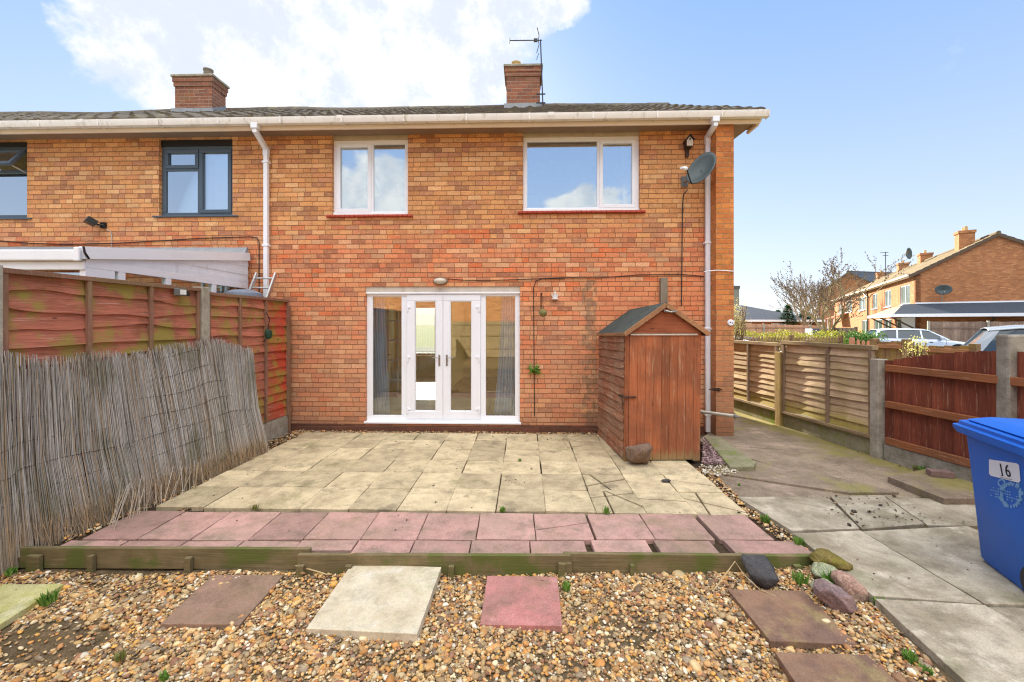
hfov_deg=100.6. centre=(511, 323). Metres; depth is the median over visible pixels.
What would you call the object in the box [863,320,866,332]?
window
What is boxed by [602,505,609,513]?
weed
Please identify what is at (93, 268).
window frame
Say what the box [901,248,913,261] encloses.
satellite dish
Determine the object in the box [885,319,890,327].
window
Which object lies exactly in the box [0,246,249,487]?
conservatory
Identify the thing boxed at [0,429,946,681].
gravel
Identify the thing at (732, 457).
mossy kerb
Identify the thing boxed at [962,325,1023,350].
parked car
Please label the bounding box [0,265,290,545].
garden fence
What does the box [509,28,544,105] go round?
tv aerial
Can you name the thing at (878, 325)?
window
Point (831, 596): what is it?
boulder
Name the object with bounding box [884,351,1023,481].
garden fence
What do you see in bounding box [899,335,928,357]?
shrub
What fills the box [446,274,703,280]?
cable
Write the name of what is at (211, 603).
stepping slab
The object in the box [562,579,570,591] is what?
weed
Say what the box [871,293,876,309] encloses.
window
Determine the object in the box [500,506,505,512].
weed
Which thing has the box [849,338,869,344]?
picket fence
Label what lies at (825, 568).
boulder
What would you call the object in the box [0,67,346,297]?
brick house
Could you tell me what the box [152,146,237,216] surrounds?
window
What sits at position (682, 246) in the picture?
cable
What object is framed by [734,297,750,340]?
shrub
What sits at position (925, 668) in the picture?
weed
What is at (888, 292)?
window
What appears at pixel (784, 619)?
stepping slab
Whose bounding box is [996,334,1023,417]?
concrete pillar
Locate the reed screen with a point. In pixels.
(235, 418)
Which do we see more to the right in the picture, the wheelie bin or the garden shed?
the wheelie bin
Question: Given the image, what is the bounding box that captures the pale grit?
[699,464,737,475]
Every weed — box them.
[3,566,17,576]
[34,588,59,606]
[112,649,126,662]
[159,668,168,681]
[252,503,258,510]
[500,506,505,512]
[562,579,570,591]
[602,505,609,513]
[760,514,769,523]
[791,570,808,585]
[793,535,806,546]
[819,569,834,583]
[901,648,918,664]
[916,662,933,675]
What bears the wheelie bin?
on the path
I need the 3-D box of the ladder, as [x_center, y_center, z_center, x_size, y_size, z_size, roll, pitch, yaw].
[-3.865,-0.103,6.262,0.322,1.359,0.703,0,0,24]
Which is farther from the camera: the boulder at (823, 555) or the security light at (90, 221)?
the security light at (90, 221)
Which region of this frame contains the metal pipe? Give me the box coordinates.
[700,410,739,419]
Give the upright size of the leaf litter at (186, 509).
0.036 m
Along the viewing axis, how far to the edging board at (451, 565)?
3.04 m
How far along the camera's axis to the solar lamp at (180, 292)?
4.53 m
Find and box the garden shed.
[597,302,710,460]
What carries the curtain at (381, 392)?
hanging from the brick house at (400, 208)
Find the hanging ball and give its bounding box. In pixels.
[539,297,546,316]
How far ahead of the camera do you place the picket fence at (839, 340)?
17.07 m
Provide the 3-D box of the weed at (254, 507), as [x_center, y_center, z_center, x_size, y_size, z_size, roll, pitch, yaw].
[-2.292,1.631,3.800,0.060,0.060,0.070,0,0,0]
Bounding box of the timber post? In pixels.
[659,277,667,303]
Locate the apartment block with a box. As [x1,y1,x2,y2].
[734,286,739,304]
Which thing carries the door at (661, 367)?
in the garden shed
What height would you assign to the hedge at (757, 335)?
1.602 m
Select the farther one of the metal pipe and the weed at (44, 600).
the metal pipe
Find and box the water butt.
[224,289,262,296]
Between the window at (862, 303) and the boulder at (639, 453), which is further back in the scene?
the window at (862, 303)
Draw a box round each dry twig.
[295,565,327,574]
[714,561,774,595]
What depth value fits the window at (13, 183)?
6.91 m
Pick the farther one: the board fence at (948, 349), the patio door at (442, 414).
the board fence at (948, 349)
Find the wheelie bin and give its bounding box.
[953,417,1023,590]
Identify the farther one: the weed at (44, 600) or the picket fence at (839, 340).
the picket fence at (839, 340)
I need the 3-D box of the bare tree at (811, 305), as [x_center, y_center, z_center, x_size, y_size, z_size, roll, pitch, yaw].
[23.505,-1.029,34.136,4.529,5.791,3.393,0,0,-20]
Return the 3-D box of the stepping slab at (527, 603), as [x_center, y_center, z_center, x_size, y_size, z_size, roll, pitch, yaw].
[0.065,1.784,2.731,0.505,0.046,0.506,0,0,0]
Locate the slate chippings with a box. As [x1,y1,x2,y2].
[700,438,724,464]
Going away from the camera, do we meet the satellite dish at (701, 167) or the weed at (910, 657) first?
the weed at (910, 657)
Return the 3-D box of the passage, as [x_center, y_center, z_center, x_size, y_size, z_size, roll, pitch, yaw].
[4.361,1.691,8.247,4.325,0.096,10.500,0,0,0]
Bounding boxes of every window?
[0,147,31,219]
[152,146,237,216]
[326,140,412,217]
[416,306,434,354]
[518,136,645,213]
[859,296,865,310]
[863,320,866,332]
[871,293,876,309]
[875,319,881,328]
[883,289,890,307]
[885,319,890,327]
[898,284,909,305]
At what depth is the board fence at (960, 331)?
24.30 m
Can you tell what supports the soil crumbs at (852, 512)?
on the path
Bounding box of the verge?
[700,435,977,530]
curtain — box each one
[374,297,389,413]
[494,297,514,414]
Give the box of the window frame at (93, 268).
[79,259,247,487]
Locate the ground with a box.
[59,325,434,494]
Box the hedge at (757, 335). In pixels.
[740,328,847,349]
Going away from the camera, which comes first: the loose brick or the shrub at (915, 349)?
the loose brick
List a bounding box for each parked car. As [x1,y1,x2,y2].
[868,328,964,346]
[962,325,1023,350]
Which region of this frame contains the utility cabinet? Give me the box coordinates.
[805,329,827,340]
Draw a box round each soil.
[702,436,725,468]
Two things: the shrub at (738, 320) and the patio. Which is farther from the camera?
the shrub at (738, 320)
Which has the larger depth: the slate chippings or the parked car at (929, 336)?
the parked car at (929, 336)
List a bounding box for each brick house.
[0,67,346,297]
[250,60,769,435]
[818,271,892,328]
[826,226,1023,335]
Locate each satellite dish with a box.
[680,152,715,186]
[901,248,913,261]
[935,285,952,300]
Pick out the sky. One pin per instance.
(892, 127)
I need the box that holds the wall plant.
[527,363,541,374]
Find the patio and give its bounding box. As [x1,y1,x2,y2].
[61,432,810,553]
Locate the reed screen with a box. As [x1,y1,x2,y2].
[0,338,268,574]
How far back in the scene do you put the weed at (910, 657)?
2.16 m
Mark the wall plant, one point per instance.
(536, 370)
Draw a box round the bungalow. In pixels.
[734,305,824,325]
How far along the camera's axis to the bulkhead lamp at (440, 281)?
6.55 m
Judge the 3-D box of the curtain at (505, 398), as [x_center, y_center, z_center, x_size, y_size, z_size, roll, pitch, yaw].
[-0.061,0.464,6.810,0.468,2.152,0.074,0,0,2]
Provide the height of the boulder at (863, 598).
0.072 m
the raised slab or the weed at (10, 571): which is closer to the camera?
the weed at (10, 571)
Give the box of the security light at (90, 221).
[83,216,106,228]
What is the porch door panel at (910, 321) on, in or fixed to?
in the brick house at (983, 277)
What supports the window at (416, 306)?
in the brick house at (400, 208)
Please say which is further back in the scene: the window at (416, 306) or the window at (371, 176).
the window at (416, 306)
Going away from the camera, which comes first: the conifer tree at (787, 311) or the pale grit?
the pale grit
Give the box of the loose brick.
[926,468,954,478]
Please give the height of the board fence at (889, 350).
1.496 m
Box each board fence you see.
[734,323,822,340]
[832,327,857,336]
[870,339,911,360]
[902,343,980,358]
[927,321,1023,341]
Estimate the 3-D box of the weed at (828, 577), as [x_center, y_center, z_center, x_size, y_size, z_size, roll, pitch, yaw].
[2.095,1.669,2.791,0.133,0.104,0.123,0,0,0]
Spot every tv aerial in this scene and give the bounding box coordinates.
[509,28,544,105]
[882,252,887,275]
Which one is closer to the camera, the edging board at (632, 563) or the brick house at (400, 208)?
the edging board at (632, 563)
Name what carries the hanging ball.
hanging from the wall bracket
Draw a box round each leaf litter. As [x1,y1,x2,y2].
[0,570,728,589]
[88,508,190,545]
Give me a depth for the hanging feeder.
5.94 m
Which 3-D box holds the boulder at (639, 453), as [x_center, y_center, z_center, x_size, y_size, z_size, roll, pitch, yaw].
[1.483,1.530,5.000,0.269,0.287,0.269,0,4,-20]
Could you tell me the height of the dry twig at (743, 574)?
0.136 m
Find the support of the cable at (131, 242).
attached to the brick house at (196, 162)
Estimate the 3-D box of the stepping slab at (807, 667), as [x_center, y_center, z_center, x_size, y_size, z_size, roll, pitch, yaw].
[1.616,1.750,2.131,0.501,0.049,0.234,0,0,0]
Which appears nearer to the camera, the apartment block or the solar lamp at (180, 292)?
the solar lamp at (180, 292)
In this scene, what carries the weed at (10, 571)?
on the gravel
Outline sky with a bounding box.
[0,0,1023,324]
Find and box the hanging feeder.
[263,312,271,341]
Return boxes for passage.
[700,411,921,497]
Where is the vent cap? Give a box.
[727,319,733,325]
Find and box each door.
[364,292,520,424]
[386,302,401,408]
[628,335,693,459]
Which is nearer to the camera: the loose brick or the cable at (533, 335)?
the loose brick
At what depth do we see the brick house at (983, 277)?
26.69 m
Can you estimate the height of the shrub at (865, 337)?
1.538 m
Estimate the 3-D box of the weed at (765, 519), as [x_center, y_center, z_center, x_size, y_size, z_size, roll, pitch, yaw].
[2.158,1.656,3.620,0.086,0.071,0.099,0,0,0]
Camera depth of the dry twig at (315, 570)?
3.01 m
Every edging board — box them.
[6,546,311,573]
[296,553,570,579]
[563,551,812,575]
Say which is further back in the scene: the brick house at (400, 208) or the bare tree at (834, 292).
the bare tree at (834, 292)
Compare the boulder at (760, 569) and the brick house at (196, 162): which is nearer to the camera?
the boulder at (760, 569)
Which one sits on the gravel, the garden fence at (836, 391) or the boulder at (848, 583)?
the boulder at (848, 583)
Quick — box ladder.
[248,272,277,297]
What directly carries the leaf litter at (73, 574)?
on the gravel
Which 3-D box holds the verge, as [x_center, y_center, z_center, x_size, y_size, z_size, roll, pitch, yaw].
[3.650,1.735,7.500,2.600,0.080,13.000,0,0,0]
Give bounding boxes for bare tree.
[770,248,913,336]
[771,277,837,325]
[784,271,864,324]
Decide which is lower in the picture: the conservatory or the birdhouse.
the conservatory
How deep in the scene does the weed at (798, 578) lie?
2.84 m
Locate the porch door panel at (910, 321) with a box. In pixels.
[901,317,914,327]
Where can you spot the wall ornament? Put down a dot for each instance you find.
(555, 296)
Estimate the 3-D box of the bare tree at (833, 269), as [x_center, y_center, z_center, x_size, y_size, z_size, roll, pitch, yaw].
[15.668,-0.949,21.513,4.321,5.627,6.432,0,0,-34]
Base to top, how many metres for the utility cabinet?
1.500 m
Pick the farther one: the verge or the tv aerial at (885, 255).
the tv aerial at (885, 255)
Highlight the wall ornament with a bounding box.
[552,292,558,299]
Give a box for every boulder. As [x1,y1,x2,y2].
[625,443,652,463]
[741,554,779,589]
[809,548,852,570]
[810,578,831,589]
[811,562,837,577]
[812,578,857,614]
[831,569,868,596]
[849,594,868,602]
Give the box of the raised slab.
[888,469,974,504]
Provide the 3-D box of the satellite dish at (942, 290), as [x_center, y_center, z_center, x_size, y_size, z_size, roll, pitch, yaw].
[26.895,-1.934,26.537,0.618,1.018,0.623,0,0,-5]
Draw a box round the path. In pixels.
[738,495,1023,681]
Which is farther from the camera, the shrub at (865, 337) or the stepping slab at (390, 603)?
the shrub at (865, 337)
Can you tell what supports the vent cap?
attached to the brick house at (400, 208)
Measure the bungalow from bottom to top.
3.600 m
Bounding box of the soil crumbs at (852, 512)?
[807,495,963,525]
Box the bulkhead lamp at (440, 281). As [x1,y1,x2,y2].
[433,277,447,284]
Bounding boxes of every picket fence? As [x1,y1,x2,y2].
[740,335,842,350]
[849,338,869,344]
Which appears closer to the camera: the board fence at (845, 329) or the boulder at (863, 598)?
the boulder at (863, 598)
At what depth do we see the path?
2.84 m
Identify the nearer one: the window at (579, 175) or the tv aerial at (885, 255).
the window at (579, 175)
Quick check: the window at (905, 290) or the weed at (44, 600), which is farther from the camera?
the window at (905, 290)
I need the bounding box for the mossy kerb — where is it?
[704,437,755,470]
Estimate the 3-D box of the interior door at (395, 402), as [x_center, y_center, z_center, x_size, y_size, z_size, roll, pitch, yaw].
[-2.087,0.585,7.744,0.502,1.950,0.097,0,0,2]
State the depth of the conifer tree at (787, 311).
35.75 m
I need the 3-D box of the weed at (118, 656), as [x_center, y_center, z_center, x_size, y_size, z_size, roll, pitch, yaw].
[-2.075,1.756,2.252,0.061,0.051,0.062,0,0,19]
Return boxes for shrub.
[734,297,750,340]
[833,330,887,344]
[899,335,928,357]
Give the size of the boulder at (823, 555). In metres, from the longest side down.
0.253 x 0.199 x 0.110 m
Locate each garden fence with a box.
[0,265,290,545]
[734,340,887,458]
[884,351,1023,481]
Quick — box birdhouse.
[682,133,694,157]
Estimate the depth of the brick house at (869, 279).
57.94 m
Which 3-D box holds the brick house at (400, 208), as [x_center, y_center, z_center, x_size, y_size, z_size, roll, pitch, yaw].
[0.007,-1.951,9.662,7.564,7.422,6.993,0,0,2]
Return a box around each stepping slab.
[0,584,62,629]
[160,575,282,629]
[306,566,440,641]
[480,576,561,631]
[728,589,856,648]
[775,652,897,681]
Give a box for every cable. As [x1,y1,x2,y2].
[0,236,258,244]
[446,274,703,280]
[533,278,564,415]
[681,189,687,305]
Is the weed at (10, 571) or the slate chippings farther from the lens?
the slate chippings
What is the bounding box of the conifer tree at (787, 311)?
[780,305,798,324]
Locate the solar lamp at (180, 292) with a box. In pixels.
[174,288,189,295]
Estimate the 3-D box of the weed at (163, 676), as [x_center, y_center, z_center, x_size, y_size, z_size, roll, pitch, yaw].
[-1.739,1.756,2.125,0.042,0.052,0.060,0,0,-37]
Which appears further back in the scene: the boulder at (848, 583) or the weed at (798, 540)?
the weed at (798, 540)

